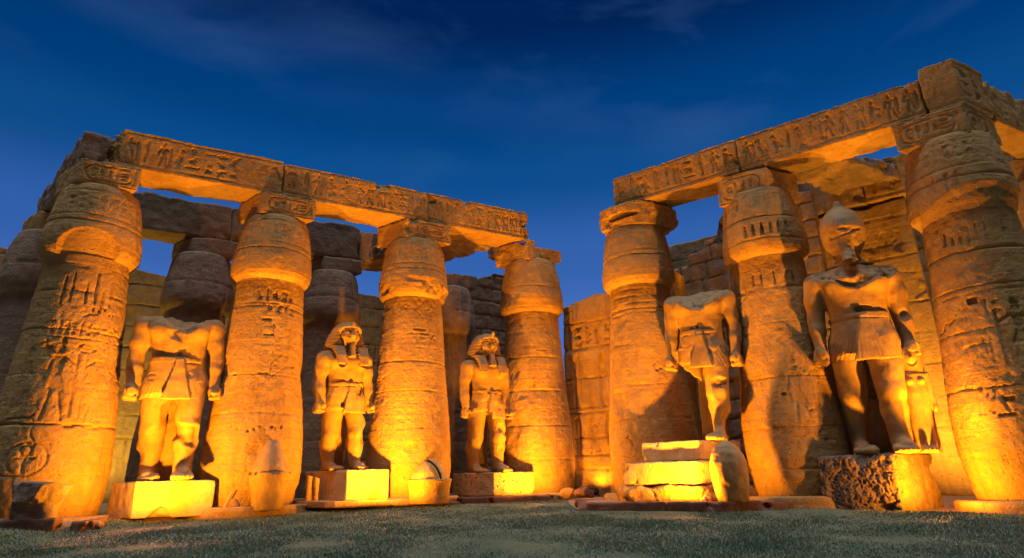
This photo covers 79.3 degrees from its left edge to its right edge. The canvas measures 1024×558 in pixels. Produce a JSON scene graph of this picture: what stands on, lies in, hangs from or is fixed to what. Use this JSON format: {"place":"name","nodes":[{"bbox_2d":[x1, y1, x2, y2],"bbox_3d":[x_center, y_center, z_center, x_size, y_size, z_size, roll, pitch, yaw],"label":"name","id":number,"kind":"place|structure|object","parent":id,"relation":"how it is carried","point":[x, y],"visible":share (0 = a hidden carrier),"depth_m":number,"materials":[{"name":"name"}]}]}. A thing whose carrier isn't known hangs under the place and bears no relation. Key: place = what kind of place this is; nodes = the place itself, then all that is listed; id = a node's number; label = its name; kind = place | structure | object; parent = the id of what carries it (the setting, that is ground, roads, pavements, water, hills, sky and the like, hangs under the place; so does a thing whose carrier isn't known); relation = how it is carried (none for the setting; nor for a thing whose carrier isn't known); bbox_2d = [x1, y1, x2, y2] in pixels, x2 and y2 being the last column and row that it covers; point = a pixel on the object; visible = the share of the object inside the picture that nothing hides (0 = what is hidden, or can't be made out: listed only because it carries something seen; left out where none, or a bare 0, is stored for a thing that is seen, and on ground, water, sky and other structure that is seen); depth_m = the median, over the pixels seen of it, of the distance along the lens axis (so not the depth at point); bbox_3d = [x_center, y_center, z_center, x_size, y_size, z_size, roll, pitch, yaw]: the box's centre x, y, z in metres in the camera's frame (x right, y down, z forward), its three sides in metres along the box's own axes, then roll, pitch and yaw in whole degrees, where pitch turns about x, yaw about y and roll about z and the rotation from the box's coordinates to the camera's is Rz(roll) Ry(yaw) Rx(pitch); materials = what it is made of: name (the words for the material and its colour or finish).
{"place":"outdoors","nodes":[
{"label":"outdoors","id":0,"kind":"place"},
{"bbox_2d":[0,495,1023,557],"bbox_3d":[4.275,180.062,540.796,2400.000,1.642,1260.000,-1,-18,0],"label":"ground","id":1,"kind":"structure","parent":0,"point":[948,501],"depth_m":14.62,"materials":[{"name":"green plant"}]},
{"bbox_2d":[0,247,7,265],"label":"court wall","id":2,"kind":"structure","parent":1,"relation":"on","point":[3,251],"depth_m":26.20,"materials":[{"name":"stone"}]},
{"bbox_2d":[0,211,49,392],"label":"papyrus column","id":3,"kind":"structure","parent":1,"relation":"on","point":[22,263],"depth_m":20.50,"materials":[{"name":"stone"}]},
{"bbox_2d":[0,517,62,531],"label":"kerb stone","id":4,"kind":"object","parent":1,"relation":"on","point":[47,524],"visible":0.48,"depth_m":13.85,"materials":[{"name":"beige stone"}]},
{"bbox_2d":[9,481,72,522],"bbox_3d":[-11.025,5.191,14.354,1.177,0.964,1.157,6,-20,-22],"label":"broken boulder","id":5,"kind":"object","parent":1,"relation":"on","point":[37,499],"visible":0.9,"depth_m":14.04,"materials":[{"name":"brown stone"}]},
{"bbox_2d":[0,158,141,521],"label":"papyrus column","id":6,"kind":"structure","parent":1,"relation":"on","point":[59,399],"depth_m":16.88,"materials":[{"name":"stone"}]},
{"bbox_2d":[37,131,111,212],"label":"architrave block","id":7,"kind":"structure","parent":6,"relation":"on","point":[92,146],"depth_m":19.29,"materials":[{"name":"stone"}]},
{"bbox_2d":[108,129,283,203],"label":"architrave block","id":8,"kind":"structure","parent":6,"relation":"on","point":[178,167],"depth_m":20.23,"materials":[{"name":"stone"}]},
{"bbox_2d":[70,519,107,532],"bbox_3d":[-10.144,5.957,14.804,0.357,0.358,1.182,2,-19,-9],"label":"kerb stone","id":9,"kind":"object","parent":1,"relation":"on","point":[82,525],"visible":0.63,"depth_m":14.60,"materials":[{"name":"beige stone"}]},
{"bbox_2d":[96,521,104,528],"bbox_3d":[-10.061,5.977,14.947,0.275,0.227,0.463,5,-19,-17],"label":"stone lump","id":10,"kind":"object","parent":1,"relation":"on","point":[99,524],"visible":0.67,"depth_m":14.88,"materials":[{"name":"stone"}]},
{"bbox_2d":[108,515,188,520],"bbox_3d":[-9.637,6.712,17.163,3.172,0.402,0.529,7,-20,-23],"label":"kerb stone","id":11,"kind":"object","parent":1,"relation":"on","point":[148,519],"visible":0.06,"depth_m":16.86,"materials":[{"name":"beige stone"}]},
{"bbox_2d":[106,480,214,518],"bbox_3d":[-9.759,6.123,17.175,2.591,0.990,1.352,8,-21,-27],"label":"statue pedestal","id":12,"kind":"object","parent":1,"relation":"on","point":[154,499],"visible":0.94,"depth_m":16.75,"materials":[{"name":"stone"}]},
{"bbox_2d":[121,316,225,480],"bbox_3d":[-9.819,3.366,17.947,2.344,4.800,2.268,-7,-19,15],"label":"colossal statue","id":13,"kind":"object","parent":12,"relation":"on","point":[185,370],"visible":0.98,"depth_m":17.74,"materials":[{"name":"beige stone"}]},
{"bbox_2d":[124,238,236,481],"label":"papyrus column","id":14,"kind":"structure","parent":1,"relation":"on","point":[198,286],"depth_m":23.20,"materials":[{"name":"stone"}]},
{"bbox_2d":[132,191,231,243],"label":"architrave block","id":15,"kind":"structure","parent":14,"relation":"on","point":[165,219],"depth_m":24.07,"materials":[{"name":"stone"}]},
{"bbox_2d":[227,498,239,506],"bbox_3d":[-7.855,6.353,17.448,0.345,0.362,0.405,9,-21,-29],"label":"stone lump","id":16,"kind":"object","parent":1,"relation":"on","point":[233,502],"visible":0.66,"depth_m":17.31,"materials":[{"name":"beige stone"}]},
{"bbox_2d":[102,270,383,503],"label":"court wall","id":17,"kind":"structure","parent":1,"relation":"on","point":[144,292],"depth_m":27.32,"materials":[{"name":"stone"}]},
{"bbox_2d":[189,191,315,519],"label":"papyrus column","id":18,"kind":"structure","parent":1,"relation":"on","point":[256,407],"depth_m":19.10,"materials":[{"name":"stone"}]},
{"bbox_2d":[281,164,427,227],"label":"architrave block","id":19,"kind":"structure","parent":18,"relation":"on","point":[349,199],"depth_m":22.56,"materials":[{"name":"stone"}]},
{"bbox_2d":[248,440,291,510],"bbox_3d":[-6.945,5.616,17.728,1.196,1.946,1.164,4,-19,-16],"label":"crown fragment","id":20,"kind":"object","parent":1,"relation":"on","point":[269,476],"visible":0.99,"depth_m":17.33,"materials":[{"name":"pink stone"}]},
{"bbox_2d":[294,256,362,500],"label":"papyrus column","id":21,"kind":"structure","parent":1,"relation":"on","point":[331,298],"depth_m":25.15,"materials":[{"name":"stone"}]},
{"bbox_2d":[228,208,359,260],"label":"architrave block","id":22,"kind":"structure","parent":21,"relation":"on","point":[336,240],"depth_m":26.61,"materials":[{"name":"stone"}]},
{"bbox_2d":[355,232,382,271],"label":"architrave block","id":23,"kind":"structure","parent":21,"relation":"on","point":[367,241],"depth_m":27.41,"materials":[{"name":"stone"}]},
{"bbox_2d":[369,240,490,269],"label":"roof slab","id":24,"kind":"structure","parent":23,"relation":"on","point":[457,249],"depth_m":26.51,"materials":[{"name":"stone"}]},
{"bbox_2d":[321,507,376,509],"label":"kerb stone","id":25,"kind":"object","parent":1,"relation":"on","point":[345,508],"visible":0.08,"depth_m":19.08,"materials":[{"name":"brown stone"}]},
{"bbox_2d":[365,218,458,507],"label":"papyrus column","id":26,"kind":"structure","parent":1,"relation":"on","point":[409,431],"depth_m":21.41,"materials":[{"name":"stone"}]},
{"bbox_2d":[427,193,527,247],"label":"architrave block","id":27,"kind":"structure","parent":26,"relation":"on","point":[481,224],"depth_m":24.85,"materials":[{"name":"stone"}]},
{"bbox_2d":[407,458,451,504],"bbox_3d":[-2.609,6.388,19.504,1.395,1.389,1.382,2,-19,-11],"label":"crown fragment","id":28,"kind":"object","parent":1,"relation":"on","point":[429,481],"visible":0.97,"depth_m":19.00,"materials":[{"name":"stone"}]},
{"bbox_2d":[443,501,459,504],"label":"kerb stone","id":29,"kind":"object","parent":1,"relation":"on","point":[453,502],"visible":0.09,"depth_m":19.91,"materials":[{"name":"brown stone"}]},
{"bbox_2d":[441,273,477,496],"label":"papyrus column","id":30,"kind":"structure","parent":1,"relation":"on","point":[459,323],"depth_m":27.52,"materials":[{"name":"stone"}]},
{"bbox_2d":[457,496,489,503],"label":"kerb stone","id":31,"kind":"object","parent":1,"relation":"on","point":[474,500],"visible":0.34,"depth_m":20.20,"materials":[{"name":"brown stone"}]},
{"bbox_2d":[470,273,505,471],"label":"ruined wall","id":32,"kind":"structure","parent":1,"relation":"on","point":[486,300],"depth_m":32.17,"materials":[{"name":"stone"}]},
{"bbox_2d":[487,494,555,503],"bbox_3d":[0.272,7.475,20.724,2.489,0.444,0.634,7,-20,-23],"label":"kerb stone","id":33,"kind":"object","parent":1,"relation":"on","point":[510,498],"visible":0.42,"depth_m":20.46,"materials":[{"name":"brown stone"}]},
{"bbox_2d":[495,239,578,499],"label":"papyrus column","id":34,"kind":"structure","parent":1,"relation":"on","point":[539,436],"depth_m":23.65,"materials":[{"name":"stone"}]},
{"bbox_2d":[488,246,498,259],"bbox_3d":[-0.592,-1.393,27.007,0.916,1.232,0.647,-16,-23,37],"label":"stone stub","id":35,"kind":"object","parent":34,"relation":"on","point":[492,251],"visible":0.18,"depth_m":26.80,"materials":[{"name":"stone"}]},
{"bbox_2d":[559,487,574,499],"bbox_3d":[1.950,7.535,21.633,0.593,0.441,0.380,-3,-18,5],"label":"stone lump","id":36,"kind":"object","parent":1,"relation":"on","point":[567,493],"visible":0.91,"depth_m":21.50,"materials":[{"name":"stone"}]},
{"bbox_2d":[574,498,586,507],"bbox_3d":[1.948,6.355,17.472,0.358,0.281,0.407,2,-19,-10],"label":"stone lump","id":37,"kind":"object","parent":1,"relation":"on","point":[577,501],"visible":0.6,"depth_m":17.38,"materials":[{"name":"brown stone"}]},
{"bbox_2d":[574,487,593,497],"bbox_3d":[2.516,7.327,21.043,0.740,0.453,0.577,4,-19,-15],"label":"stone lump","id":38,"kind":"object","parent":1,"relation":"on","point":[582,492],"visible":0.9,"depth_m":20.91,"materials":[{"name":"brown stone"}]},
{"bbox_2d":[572,497,604,500],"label":"gateway sill","id":39,"kind":"structure","parent":1,"relation":"on","point":[595,498],"depth_m":20.48,"materials":[{"name":"stone"}]},
{"bbox_2d":[577,501,668,510],"bbox_3d":[2.991,6.280,16.724,2.511,0.480,0.572,-10,-20,24],"label":"kerb stone","id":40,"kind":"object","parent":1,"relation":"on","point":[631,506],"visible":0.5,"depth_m":16.48,"materials":[{"name":"brown stone"}]},
{"bbox_2d":[563,271,701,496],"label":"gateway wall","id":41,"kind":"structure","parent":1,"relation":"on","point":[586,322],"depth_m":24.31,"materials":[{"name":"stone"}]},
{"bbox_2d":[599,200,697,500],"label":"papyrus column","id":42,"kind":"structure","parent":1,"relation":"on","point":[650,399],"depth_m":20.72,"materials":[{"name":"stone"}]},
{"bbox_2d":[613,140,742,207],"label":"architrave block","id":43,"kind":"structure","parent":42,"relation":"on","point":[688,178],"depth_m":21.69,"materials":[{"name":"stone"}]},
{"bbox_2d":[616,483,757,501],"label":"footing slab","id":44,"kind":"structure","parent":1,"relation":"on","point":[650,493],"depth_m":17.26,"materials":[{"name":"stone"}]},
{"bbox_2d":[623,460,751,485],"bbox_3d":[5.171,5.682,18.099,3.236,0.658,2.053,-14,-22,34],"label":"statue pedestal","id":45,"kind":"object","parent":44,"relation":"on","point":[672,473],"visible":0.81,"depth_m":17.49,"materials":[{"name":"stone"}]},
{"bbox_2d":[642,440,740,461],"bbox_3d":[5.361,5.123,18.331,2.514,0.586,1.607,8,-21,-27],"label":"statue pedestal","id":46,"kind":"object","parent":45,"relation":"on","point":[693,450],"visible":0.69,"depth_m":17.79,"materials":[{"name":"stone"}]},
{"bbox_2d":[663,289,744,440],"bbox_3d":[5.895,2.572,18.922,2.129,4.695,2.112,5,-19,-18],"label":"colossal statue","id":47,"kind":"object","parent":46,"relation":"on","point":[703,352],"visible":0.96,"depth_m":18.80,"materials":[{"name":"beige stone"}]},
{"bbox_2d":[667,501,715,512],"bbox_3d":[4.670,5.997,15.986,1.221,0.473,0.579,-10,-20,24],"label":"kerb stone","id":48,"kind":"object","parent":1,"relation":"on","point":[698,506],"visible":0.45,"depth_m":15.81,"materials":[{"name":"brown stone"}]},
{"bbox_2d":[699,495,711,500],"bbox_3d":[5.100,5.855,16.271,0.330,0.324,0.354,-11,-21,28],"label":"stone lump","id":49,"kind":"object","parent":48,"relation":"on","point":[706,498],"visible":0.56,"depth_m":16.16,"materials":[{"name":"stone"}]},
{"bbox_2d":[710,500,762,512],"bbox_3d":[5.713,5.960,15.929,1.392,0.449,0.569,3,-19,-14],"label":"kerb stone","id":50,"kind":"object","parent":1,"relation":"on","point":[750,505],"visible":0.41,"depth_m":15.70,"materials":[{"name":"brown stone"}]},
{"bbox_2d":[709,440,748,501],"bbox_3d":[5.704,5.061,16.242,0.957,1.575,0.819,-5,-19,11],"label":"crown fragment","id":51,"kind":"object","parent":50,"relation":"on","point":[728,466],"visible":0.97,"depth_m":15.92,"materials":[{"name":"beige stone"}]},
{"bbox_2d":[674,190,855,458],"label":"ruined wall","id":52,"kind":"structure","parent":1,"relation":"on","point":[705,269],"depth_m":23.58,"materials":[{"name":"stone"}]},
{"bbox_2d":[762,501,793,509],"bbox_3d":[7.211,6.062,16.288,1.606,0.418,0.518,3,-19,-12],"label":"kerb stone","id":53,"kind":"object","parent":1,"relation":"on","point":[773,505],"visible":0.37,"depth_m":16.06,"materials":[{"name":"brown stone"}]},
{"bbox_2d":[717,167,853,508],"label":"papyrus column","id":54,"kind":"structure","parent":1,"relation":"on","point":[793,425],"depth_m":17.94,"materials":[{"name":"stone"}]},
{"bbox_2d":[668,228,937,328],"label":"court wall","id":55,"kind":"structure","parent":1,"relation":"on","point":[680,253],"depth_m":31.36,"materials":[{"name":"stone"}]},
{"bbox_2d":[818,452,943,510],"bbox_3d":[9.521,5.306,16.032,2.527,1.503,1.614,-14,-22,34],"label":"statue pedestal","id":56,"kind":"object","parent":1,"relation":"on","point":[892,481],"visible":0.79,"depth_m":15.57,"materials":[{"name":"brown stone"}]},
{"bbox_2d":[803,201,941,454],"bbox_3d":[9.647,1.112,17.186,2.349,7.293,2.335,7,-20,-22],"label":"colossal statue","id":57,"kind":"object","parent":56,"relation":"on","point":[887,398],"visible":0.99,"depth_m":16.75,"materials":[{"name":"beige stone"}]},
{"bbox_2d":[818,197,974,495],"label":"stone pier","id":58,"kind":"structure","parent":1,"relation":"on","point":[890,238],"depth_m":20.98,"materials":[{"name":"stone"}]},
{"bbox_2d":[797,182,874,217],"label":"architrave block","id":59,"kind":"structure","parent":58,"relation":"on","point":[853,199],"depth_m":23.21,"materials":[{"name":"stone"}]},
{"bbox_2d":[890,104,1023,514],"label":"papyrus column","id":60,"kind":"structure","parent":1,"relation":"on","point":[963,190],"depth_m":15.56,"materials":[{"name":"stone"}]},
{"bbox_2d":[736,80,929,173],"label":"architrave block","id":61,"kind":"structure","parent":60,"relation":"on","point":[856,127],"depth_m":18.96,"materials":[{"name":"stone"}]},
{"bbox_2d":[792,156,900,194],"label":"roof slab","id":62,"kind":"structure","parent":61,"relation":"on","point":[838,177],"depth_m":21.84,"materials":[{"name":"stone"}]},
{"bbox_2d":[918,58,993,118],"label":"architrave block","id":63,"kind":"structure","parent":60,"relation":"on","point":[949,83],"depth_m":17.36,"materials":[{"name":"stone"}]},
{"bbox_2d":[1008,159,1023,228],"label":"papyrus column","id":64,"kind":"structure","parent":1,"relation":"on","point":[1017,167],"depth_m":19.65,"materials":[{"name":"stone"}]},
{"bbox_2d":[863,150,1018,204],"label":"architrave block","id":65,"kind":"structure","parent":64,"relation":"on","point":[881,192],"depth_m":22.27,"materials":[{"name":"stone"}]},
{"bbox_2d":[982,82,1023,158],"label":"architrave block","id":66,"kind":"structure","parent":64,"relation":"on","point":[1008,112],"depth_m":18.32,"materials":[{"name":"stone"}]},
{"bbox_2d":[0,0,1023,380],"label":"sky","id":67,"kind":"structure","parent":0,"point":[535,108],"materials":[{"name":"blue"}]},
{"bbox_2d":[589,500,717,501],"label":"paving","id":68,"kind":"structure","parent":0,"point":[609,501],"depth_m":19.29,"materials":[{"name":"brown stone"}]},
{"bbox_2d":[588,488,598,495],"bbox_3d":[2.957,7.764,22.517,0.480,0.288,0.256,-14,-22,33],"label":"floodlight","id":69,"kind":"object","parent":68,"relation":"on","point":[595,491],"visible":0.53,"depth_m":22.39,"materials":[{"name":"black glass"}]},
{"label":"paving","id":70,"kind":"structure","parent":0,"visible":0},
{"bbox_2d":[293,498,409,508],"bbox_3d":[-5.024,6.974,19.228,3.443,0.242,2.173,8,-21,-27],"label":"pedestal step","id":71,"kind":"object","parent":70,"relation":"on","point":[356,503],"visible":0.87,"depth_m":18.51,"materials":[{"name":"stone"}]},
{"bbox_2d":[305,475,318,506],"bbox_3d":[-6.137,6.508,18.985,0.413,0.935,0.378,5,-19,-19],"label":"statue fragment","id":72,"kind":"object","parent":71,"relation":"on","point":[312,487],"visible":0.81,"depth_m":19.00,"materials":[{"name":"stone"}]},
{"bbox_2d":[304,469,388,500],"bbox_3d":[-5.264,6.545,19.572,2.655,0.951,1.220,-14,-22,34],"label":"statue pedestal","id":73,"kind":"object","parent":71,"relation":"on","point":[343,485],"visible":0.74,"depth_m":19.05,"materials":[{"name":"stone"}]},
{"bbox_2d":[312,322,374,470],"bbox_3d":[-5.492,3.795,20.351,1.885,4.856,1.808,-3,-18,4],"label":"colossal statue","id":74,"kind":"object","parent":73,"relation":"on","point":[342,386],"visible":0.99,"depth_m":20.02,"materials":[{"name":"beige stone"}]},
{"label":"paving","id":75,"kind":"structure","parent":0,"visible":0},
{"bbox_2d":[452,471,533,496],"bbox_3d":[-0.671,7.223,21.752,2.582,0.819,1.468,-14,-22,34],"label":"statue pedestal","id":76,"kind":"object","parent":75,"relation":"on","point":[489,484],"visible":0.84,"depth_m":21.28,"materials":[{"name":"stone"}]},
{"bbox_2d":[459,332,513,472],"bbox_3d":[-0.907,4.471,22.590,1.874,5.019,1.822,-5,-19,10],"label":"colossal statue","id":77,"kind":"object","parent":76,"relation":"on","point":[484,381],"visible":0.98,"depth_m":22.29,"materials":[{"name":"beige stone"}]}
]}

